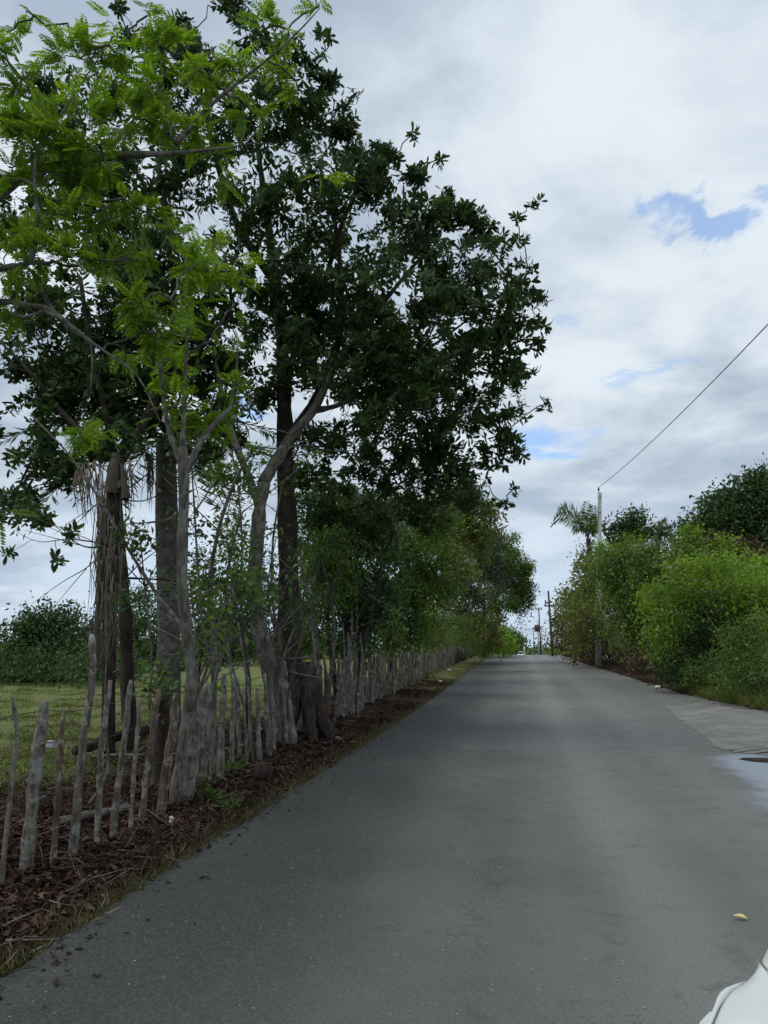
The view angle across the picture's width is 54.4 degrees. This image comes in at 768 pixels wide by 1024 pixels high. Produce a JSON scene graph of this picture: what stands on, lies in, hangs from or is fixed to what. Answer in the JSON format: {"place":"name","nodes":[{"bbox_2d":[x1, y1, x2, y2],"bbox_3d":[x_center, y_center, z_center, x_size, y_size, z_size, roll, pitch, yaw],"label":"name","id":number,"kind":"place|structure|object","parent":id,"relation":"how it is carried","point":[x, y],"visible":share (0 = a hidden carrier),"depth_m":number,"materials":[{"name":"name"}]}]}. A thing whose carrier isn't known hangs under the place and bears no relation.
{"place":"outdoors","nodes":[
{"label":"outdoors","id":0,"kind":"place"},
{"bbox_2d":[0,648,765,977],"bbox_3d":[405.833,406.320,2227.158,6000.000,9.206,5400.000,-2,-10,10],"label":"ground","id":1,"kind":"structure","parent":0,"point":[6,728],"depth_m":15.30,"materials":[{"name":"soil"}]},
{"bbox_2d":[0,590,96,682],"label":"pasture tree","id":2,"kind":"object","parent":1,"relation":"on","point":[32,624],"visible":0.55,"depth_m":32.31,"materials":[{"name":"green plant"}]},
{"bbox_2d":[45,740,57,747],"bbox_3d":[-5.376,3.755,12.084,0.218,0.116,0.139,-2,-10,10],"label":"rock","id":3,"kind":"object","parent":1,"relation":"on","point":[52,745],"visible":0.79,"depth_m":12.04,"materials":[{"name":"grey stone"}]},
{"bbox_2d":[60,802,129,825],"bbox_3d":[-2.833,2.958,7.308,0.660,0.164,0.125,7,-12,-34],"label":"fallen log","id":4,"kind":"object","parent":1,"relation":"on","point":[105,811],"visible":0.49,"depth_m":7.27,"materials":[{"name":"wood"}]},
{"bbox_2d":[46,606,146,680],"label":"pasture tree","id":5,"kind":"object","parent":1,"relation":"on","point":[84,632],"visible":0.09,"depth_m":35.17,"materials":[{"name":"green plant"}]},
{"bbox_2d":[0,484,198,808],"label":"thin sapling","id":6,"kind":"object","parent":1,"relation":"on","point":[151,686],"visible":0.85,"depth_m":8.66,"materials":[{"name":"green plant"}]},
{"bbox_2d":[72,453,137,758],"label":"dead palm","id":7,"kind":"object","parent":1,"relation":"on","point":[107,570],"visible":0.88,"depth_m":11.50,"materials":[{"name":"brown plant"}]},
{"bbox_2d":[71,725,149,755],"bbox_3d":[-4.384,3.674,12.068,0.189,0.290,1.745,-4,-11,19],"label":"fallen log","id":8,"kind":"object","parent":1,"relation":"on","point":[92,745],"visible":0.41,"depth_m":11.66,"materials":[{"name":"wood"}]},
{"bbox_2d":[0,47,253,751],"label":"broadleaf tree","id":9,"kind":"object","parent":1,"relation":"on","point":[61,378],"visible":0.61,"depth_m":13.70,"materials":[{"name":"green plant"}]},
{"bbox_2d":[0,363,276,730],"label":"palm tree","id":10,"kind":"object","parent":1,"relation":"on","point":[167,561],"visible":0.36,"depth_m":15.12,"materials":[{"name":"brown plant"}]},
{"bbox_2d":[31,208,266,806],"bbox_3d":[-2.998,-0.286,9.139,3.410,7.296,1.343,-5,-12,28],"label":"slim tree","id":11,"kind":"object","parent":1,"relation":"on","point":[185,466],"visible":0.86,"depth_m":8.80,"materials":[{"name":"green plant"}]},
{"bbox_2d":[0,624,308,690],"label":"pasture scrub","id":12,"kind":"object","parent":1,"relation":"on","point":[68,666],"visible":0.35,"depth_m":29.67,"materials":[{"name":"green plant"}]},
{"bbox_2d":[137,660,173,783],"bbox_3d":[-2.730,2.539,8.868,0.475,1.544,0.426,1,-10,-4],"label":"sprouting stake","id":13,"kind":"object","parent":1,"relation":"on","point":[161,736],"visible":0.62,"depth_m":8.83,"materials":[{"name":"brown plant"}]},
{"bbox_2d":[117,581,196,671],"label":"pasture tree","id":14,"kind":"object","parent":1,"relation":"on","point":[135,631],"visible":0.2,"depth_m":39.90,"materials":[{"name":"green plant"}]},
{"bbox_2d":[0,679,332,840],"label":"pasture grass","id":15,"kind":"structure","parent":1,"relation":"on","point":[29,739],"depth_m":14.25,"materials":[{"name":"green plant"}]},
{"bbox_2d":[0,0,354,547],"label":"feathery tree","id":16,"kind":"object","parent":1,"relation":"on","point":[15,122],"visible":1,"depth_m":8.38,"materials":[{"name":"green plant"}]},
{"bbox_2d":[104,422,268,758],"bbox_3d":[-2.680,1.231,10.076,2.293,4.744,1.518,7,-12,-33],"label":"thin sapling","id":17,"kind":"object","parent":1,"relation":"on","point":[230,549],"visible":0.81,"depth_m":10.07,"materials":[{"name":"green plant"}]},
{"bbox_2d":[130,537,274,700],"bbox_3d":[-5.229,3.092,21.460,4.274,4.829,2.834,-2,-10,10],"label":"hedge bush","id":18,"kind":"object","parent":1,"relation":"on","point":[151,602],"visible":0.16,"depth_m":21.30,"materials":[{"name":"green plant"}]},
{"bbox_2d":[187,773,226,800],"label":"fence bush","id":19,"kind":"object","parent":1,"relation":"on","point":[207,789],"visible":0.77,"depth_m":8.15,"materials":[{"name":"green plant"}]},
{"bbox_2d":[150,554,278,739],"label":"thin sapling","id":20,"kind":"object","parent":1,"relation":"on","point":[210,654],"visible":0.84,"depth_m":8.73,"materials":[{"name":"green plant"}]},
{"bbox_2d":[176,402,269,762],"bbox_3d":[-2.382,0.954,11.658,1.489,5.715,2.177,8,-13,-38],"label":"thin sapling","id":21,"kind":"object","parent":1,"relation":"on","point":[243,540],"visible":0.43,"depth_m":11.09,"materials":[{"name":"green plant"}]},
{"bbox_2d":[180,605,268,666],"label":"pasture tree","id":22,"kind":"object","parent":1,"relation":"on","point":[252,651],"visible":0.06,"depth_m":46.74,"materials":[{"name":"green plant"}]},
{"bbox_2d":[207,787,243,812],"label":"fence bush","id":23,"kind":"object","parent":1,"relation":"on","point":[228,805],"visible":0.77,"depth_m":7.73,"materials":[{"name":"green plant"}]},
{"bbox_2d":[155,413,301,773],"bbox_3d":[-2.318,1.109,10.263,1.520,5.095,2.818,9,-14,-42],"label":"thin sapling","id":24,"kind":"object","parent":1,"relation":"on","point":[206,567],"visible":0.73,"depth_m":10.45,"materials":[{"name":"green plant"}]},
{"bbox_2d":[0,676,459,1008],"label":"leaf litter","id":25,"kind":"object","parent":1,"relation":"on","point":[13,929],"visible":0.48,"depth_m":6.96,"materials":[{"name":"brown plant"}]},
{"bbox_2d":[48,899,80,906],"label":"vine stem","id":26,"kind":"object","parent":25,"relation":"on","point":[63,903],"visible":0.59,"depth_m":4.83,"materials":[{"name":"grey plant"}]},
{"bbox_2d":[91,753,144,758],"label":"fallen branch","id":27,"kind":"object","parent":25,"relation":"on","point":[105,756],"visible":0.66,"depth_m":10.36,"materials":[{"name":"wood"}]},
{"bbox_2d":[127,740,154,759],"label":"fallen branch","id":28,"kind":"object","parent":25,"relation":"on","point":[140,750],"visible":0.46,"depth_m":11.01,"materials":[{"name":"wood"}]},
{"bbox_2d":[123,796,177,837],"bbox_3d":[-2.303,2.949,7.294,0.024,0.085,1.833,7,-12,-33],"label":"vine stem","id":29,"kind":"object","parent":25,"relation":"on","point":[153,814],"visible":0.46,"depth_m":7.10,"materials":[{"name":"brown plant"}]},
{"bbox_2d":[133,740,176,745],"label":"fallen branch","id":30,"kind":"object","parent":25,"relation":"on","point":[142,744],"visible":0.29,"depth_m":11.89,"materials":[{"name":"wood"}]},
{"bbox_2d":[169,816,175,836],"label":"flower","id":31,"kind":"object","parent":25,"relation":"on","point":[171,818],"visible":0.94,"depth_m":6.60,"materials":[{"name":"white plant"}]},
{"bbox_2d":[297,732,320,740],"bbox_3d":[-1.236,4.018,13.362,0.167,0.140,0.940,-9,-14,42],"label":"plank","id":32,"kind":"object","parent":25,"relation":"on","point":[300,737],"visible":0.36,"depth_m":13.14,"materials":[{"name":"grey wood"}]},
{"bbox_2d":[212,744,249,775],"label":"fence bush","id":33,"kind":"object","parent":1,"relation":"on","point":[232,765],"visible":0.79,"depth_m":9.80,"materials":[{"name":"green plant"}]},
{"bbox_2d":[188,435,278,768],"bbox_3d":[-2.259,1.318,11.215,1.361,4.981,1.388,-2,-10,10],"label":"young tree","id":34,"kind":"object","parent":1,"relation":"on","point":[224,478],"visible":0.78,"depth_m":11.15,"materials":[{"name":"green plant"}]},
{"bbox_2d":[0,624,474,884],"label":"stake fence","id":35,"kind":"object","parent":1,"relation":"on","point":[197,766],"visible":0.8,"depth_m":7.47,"materials":[{"name":"wood"}]},
{"bbox_2d":[458,634,472,657],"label":"dead limb","id":36,"kind":"object","parent":35,"relation":"attached to","point":[469,652],"visible":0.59,"depth_m":43.04,"materials":[{"name":"wood"}]},
{"bbox_2d":[0,658,485,977],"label":"verge grass","id":37,"kind":"structure","parent":1,"relation":"on","point":[164,868],"depth_m":5.70,"materials":[{"name":"green plant"}]},
{"bbox_2d":[169,434,336,758],"bbox_3d":[-2.064,1.237,11.883,2.211,5.223,1.433,10,-14,-43],"label":"thin sapling","id":38,"kind":"object","parent":1,"relation":"on","point":[238,520],"visible":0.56,"depth_m":11.50,"materials":[{"name":"green plant"}]},
{"bbox_2d":[254,762,272,781],"bbox_3d":[-1.530,3.303,9.426,0.254,0.250,0.262,-2,-10,10],"label":"stump","id":39,"kind":"object","parent":1,"relation":"on","point":[263,770],"visible":0.65,"depth_m":9.36,"materials":[{"name":"brown wood"}]},
{"bbox_2d":[215,398,318,671],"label":"thin sapling","id":40,"kind":"object","parent":1,"relation":"on","point":[274,622],"visible":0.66,"depth_m":13.81,"materials":[{"name":"green plant"}]},
{"bbox_2d":[108,0,450,743],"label":"broadleaf tree","id":41,"kind":"object","parent":1,"relation":"on","point":[372,182],"visible":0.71,"depth_m":15.12,"materials":[{"name":"green plant"}]},
{"bbox_2d":[237,550,328,742],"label":"thin sapling","id":42,"kind":"object","parent":1,"relation":"on","point":[306,606],"visible":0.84,"depth_m":12.51,"materials":[{"name":"green plant"}]},
{"bbox_2d":[247,519,353,664],"bbox_3d":[-2.479,2.797,21.786,3.359,5.498,2.118,-2,-10,10],"label":"hedge bush","id":43,"kind":"object","parent":1,"relation":"on","point":[271,628],"visible":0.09,"depth_m":21.69,"materials":[{"name":"green plant"}]},
{"bbox_2d":[298,529,320,730],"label":"thin sapling","id":44,"kind":"object","parent":1,"relation":"on","point":[311,626],"visible":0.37,"depth_m":15.52,"materials":[{"name":"green plant"}]},
{"bbox_2d":[267,524,352,710],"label":"thin sapling","id":45,"kind":"object","parent":1,"relation":"on","point":[327,695],"visible":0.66,"depth_m":16.19,"materials":[{"name":"green plant"}]},
{"bbox_2d":[269,627,381,658],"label":"pasture tree","id":46,"kind":"object","parent":1,"relation":"on","point":[327,647],"visible":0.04,"depth_m":60.15,"materials":[{"name":"green plant"}]},
{"bbox_2d":[266,517,387,683],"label":"young tree","id":47,"kind":"object","parent":1,"relation":"on","point":[330,569],"visible":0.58,"depth_m":16.96,"materials":[{"name":"green plant"}]},
{"bbox_2d":[268,480,429,707],"bbox_3d":[-1.143,1.990,19.777,5.032,6.377,3.473,6,-12,-31],"label":"roadside tree","id":48,"kind":"object","parent":1,"relation":"on","point":[308,500],"visible":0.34,"depth_m":19.53,"materials":[{"name":"green plant"}]},
{"bbox_2d":[158,185,553,741],"bbox_3d":[-0.383,-1.334,15.029,6.712,11.468,7.631,-7,-13,35],"label":"broadleaf tree","id":49,"kind":"object","parent":1,"relation":"on","point":[388,356],"visible":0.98,"depth_m":15.13,"materials":[{"name":"green plant"}]},
{"bbox_2d":[340,505,392,710],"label":"thin sapling","id":50,"kind":"object","parent":1,"relation":"on","point":[356,622],"visible":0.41,"depth_m":18.67,"materials":[{"name":"green plant"}]},
{"bbox_2d":[368,522,417,683],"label":"thin sapling","id":51,"kind":"object","parent":1,"relation":"on","point":[370,665],"visible":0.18,"depth_m":22.66,"materials":[{"name":"grey plant"}]},
{"bbox_2d":[370,598,449,683],"bbox_3d":[0.787,4.455,25.758,2.067,3.486,7.760,-3,-11,16],"label":"bush","id":52,"kind":"object","parent":1,"relation":"on","point":[395,628],"visible":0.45,"depth_m":23.80,"materials":[{"name":"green plant"}]},
{"bbox_2d":[403,673,419,686],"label":"fence bush","id":53,"kind":"object","parent":1,"relation":"on","point":[408,682],"visible":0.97,"depth_m":26.79,"materials":[{"name":"green plant"}]},
{"bbox_2d":[358,491,471,689],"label":"roadside tree","id":54,"kind":"object","parent":1,"relation":"on","point":[429,574],"visible":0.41,"depth_m":24.73,"materials":[{"name":"green plant"}]},
{"bbox_2d":[395,468,508,673],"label":"roadside tree","id":55,"kind":"object","parent":1,"relation":"on","point":[472,525],"visible":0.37,"depth_m":31.46,"materials":[{"name":"green plant"}]},
{"bbox_2d":[140,622,767,669],"bbox_3d":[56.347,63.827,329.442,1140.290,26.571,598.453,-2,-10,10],"label":"distant wood","id":56,"kind":"object","parent":1,"relation":"on","point":[534,652],"visible":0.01,"depth_m":532.06,"materials":[{"name":"green plant"}]},
{"bbox_2d":[419,612,492,661],"bbox_3d":[4.073,7.117,40.546,2.746,3.223,23.741,-3,-11,15],"label":"bush","id":57,"kind":"object","parent":1,"relation":"on","point":[454,619],"visible":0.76,"depth_m":37.81,"materials":[{"name":"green plant"}]},
{"bbox_2d":[420,524,520,651],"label":"roadside tree","id":58,"kind":"object","parent":1,"relation":"on","point":[475,599],"visible":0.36,"depth_m":40.15,"materials":[{"name":"green plant"}]},
{"bbox_2d":[435,601,513,661],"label":"roadside tree","id":59,"kind":"object","parent":1,"relation":"on","point":[481,625],"visible":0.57,"depth_m":49.56,"materials":[{"name":"green plant"}]},
{"bbox_2d":[445,528,540,636],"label":"roadside tree","id":60,"kind":"object","parent":1,"relation":"on","point":[525,593],"visible":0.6,"depth_m":52.61,"materials":[{"name":"green plant"}]},
{"bbox_2d":[484,617,525,657],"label":"roadside tree","id":61,"kind":"object","parent":1,"relation":"on","point":[508,643],"visible":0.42,"depth_m":66.00,"materials":[{"name":"green plant"}]},
{"bbox_2d":[506,622,527,654],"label":"roadside tree","id":62,"kind":"object","parent":1,"relation":"on","point":[522,641],"visible":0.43,"depth_m":111.04,"materials":[{"name":"green plant"}]},
{"bbox_2d":[534,620,541,654],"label":"utility pole","id":63,"kind":"object","parent":1,"relation":"on","point":[536,627],"visible":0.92,"depth_m":120.82,"materials":[{"name":"wood"}]},
{"bbox_2d":[535,607,541,654],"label":"utility pole","id":64,"kind":"object","parent":1,"relation":"on","point":[538,609],"visible":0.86,"depth_m":101.56,"materials":[{"name":"grey wood"}]},
{"bbox_2d":[544,591,553,655],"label":"utility pole","id":65,"kind":"object","parent":1,"relation":"on","point":[551,642],"visible":0.66,"depth_m":69.72,"materials":[{"name":"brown wood"}]},
{"bbox_2d":[536,612,607,665],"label":"roadside bush","id":66,"kind":"object","parent":1,"relation":"on","point":[563,630],"visible":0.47,"depth_m":52.05,"materials":[{"name":"green plant"}]},
{"bbox_2d":[550,501,596,663],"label":"palm tree","id":67,"kind":"object","parent":1,"relation":"on","point":[588,524],"visible":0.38,"depth_m":51.12,"materials":[{"name":"green plant"}]},
{"bbox_2d":[401,627,745,660],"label":"distant scrub","id":68,"kind":"object","parent":1,"relation":"on","point":[548,653],"visible":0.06,"depth_m":171.61,"materials":[{"name":"green plant"}]},
{"bbox_2d":[529,546,628,666],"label":"roadside bush","id":69,"kind":"object","parent":1,"relation":"on","point":[577,606],"visible":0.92,"depth_m":43.77,"materials":[{"name":"green plant"}]},
{"bbox_2d":[595,488,601,665],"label":"utility pole","id":70,"kind":"object","parent":1,"relation":"on","point":[598,658],"visible":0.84,"depth_m":47.50,"materials":[{"name":"concrete"}]},
{"bbox_2d":[598,324,767,487],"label":"power line","id":71,"kind":"object","parent":70,"relation":"attached to","point":[696,397],"visible":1,"depth_m":25.91,"materials":[{"name":"black metal"}]},
{"bbox_2d":[569,525,648,671],"bbox_3d":[13.977,5.550,44.744,5.431,7.709,14.976,-2,-10,10],"label":"roadside bush","id":72,"kind":"object","parent":1,"relation":"on","point":[599,544],"visible":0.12,"depth_m":39.88,"materials":[{"name":"green plant"}]},
{"bbox_2d":[567,594,665,675],"bbox_3d":[14.383,7.014,43.562,5.454,6.385,17.950,-1,-10,5],"label":"roadside bush","id":73,"kind":"object","parent":1,"relation":"on","point":[634,659],"visible":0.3,"depth_m":38.25,"materials":[{"name":"green plant"}]},
{"bbox_2d":[592,502,662,648],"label":"background tree","id":74,"kind":"object","parent":1,"relation":"on","point":[632,521],"visible":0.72,"depth_m":52.96,"materials":[{"name":"green plant"}]},
{"bbox_2d":[573,521,727,680],"bbox_3d":[11.033,3.615,31.033,6.372,6.926,4.901,-8,-13,39],"label":"roadside bush","id":75,"kind":"object","parent":1,"relation":"on","point":[632,565],"visible":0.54,"depth_m":31.05,"materials":[{"name":"green plant"}]},
{"bbox_2d":[643,516,674,660],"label":"tree","id":76,"kind":"object","parent":1,"relation":"on","point":[661,529],"visible":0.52,"depth_m":54.42,"materials":[{"name":"green plant"}]},
{"bbox_2d":[573,658,767,710],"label":"shoulder litter","id":77,"kind":"object","parent":1,"relation":"on","point":[607,667],"visible":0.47,"depth_m":32.77,"materials":[{"name":"brown plant"}]},
{"bbox_2d":[664,506,713,655],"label":"background tree","id":78,"kind":"object","parent":1,"relation":"on","point":[683,522],"visible":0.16,"depth_m":50.55,"materials":[{"name":"green plant"}]},
{"bbox_2d":[619,544,767,680],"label":"roadside bush","id":79,"kind":"object","parent":1,"relation":"on","point":[683,591],"visible":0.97,"depth_m":25.02,"materials":[{"name":"green plant"}]},
{"bbox_2d":[623,661,767,708],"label":"roadside grass","id":80,"kind":"structure","parent":1,"relation":"on","point":[746,690],"depth_m":22.66,"materials":[{"name":"green plant"}]},
{"bbox_2d":[642,561,767,692],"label":"roadside bush","id":81,"kind":"object","parent":1,"relation":"on","point":[702,634],"visible":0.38,"depth_m":25.81,"materials":[{"name":"green plant"}]},
{"bbox_2d":[661,522,767,665],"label":"roadside bush","id":82,"kind":"object","parent":1,"relation":"on","point":[745,540],"visible":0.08,"depth_m":31.66,"materials":[{"name":"green plant"}]},
{"bbox_2d":[668,506,767,679],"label":"roadside bush","id":83,"kind":"object","parent":1,"relation":"on","point":[729,548],"visible":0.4,"depth_m":29.83,"materials":[{"name":"green plant"}]},
{"bbox_2d":[678,649,767,691],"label":"roadside bush","id":84,"kind":"object","parent":1,"relation":"on","point":[705,672],"visible":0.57,"depth_m":23.63,"materials":[{"name":"green plant"}]},
{"bbox_2d":[678,681,767,709],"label":"front verge grass","id":85,"kind":"structure","parent":1,"relation":"on","point":[747,700],"depth_m":21.26,"materials":[{"name":"green plant"}]},
{"bbox_2d":[680,452,767,576],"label":"background tree","id":86,"kind":"object","parent":1,"relation":"on","point":[746,508],"visible":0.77,"depth_m":46.65,"materials":[{"name":"green plant"}]},
{"bbox_2d":[699,681,767,695],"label":"roadside weeds","id":87,"kind":"object","parent":1,"relation":"on","point":[755,689],"visible":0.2,"depth_m":21.56,"materials":[{"name":"green plant"}]},
{"bbox_2d":[705,607,767,701],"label":"roadside bush","id":88,"kind":"object","parent":1,"relation":"on","point":[760,650],"visible":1,"depth_m":20.99,"materials":[{"name":"green plant"}]},
{"bbox_2d":[0,655,767,1023],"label":"road","id":89,"kind":"structure","parent":0,"point":[390,859],"depth_m":5.30,"materials":[{"name":"grey asphalt"}]},
{"bbox_2d":[9,688,766,1017],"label":"gravel crumbs","id":90,"kind":"object","parent":89,"relation":"on","point":[467,862],"visible":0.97,"depth_m":5.81,"materials":[{"name":"grey gravel"}]},
{"bbox_2d":[699,950,767,1023],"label":"parked car","id":91,"kind":"object","parent":89,"relation":"on","point":[744,1002],"visible":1,"depth_m":1.60,"materials":[{"name":"paint"}]},
{"bbox_2d":[733,914,746,919],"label":"fallen leaf","id":92,"kind":"object","parent":89,"relation":"on","point":[740,915],"visible":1,"depth_m":4.72,"materials":[{"name":"yellow plant"}]},
{"bbox_2d":[739,758,767,762],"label":"manhole cover","id":93,"kind":"object","parent":89,"relation":"on","point":[763,760],"visible":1,"depth_m":11.13,"materials":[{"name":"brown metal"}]},
{"bbox_2d":[0,0,767,647],"label":"sky","id":94,"kind":"structure","parent":0,"point":[641,126],"materials":[{"name":"white"}]},
{"bbox_2d":[663,702,767,755],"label":"concrete apron","id":95,"kind":"object","parent":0,"point":[733,728],"visible":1,"depth_m":15.95,"materials":[{"name":"grey concrete"}]}
]}

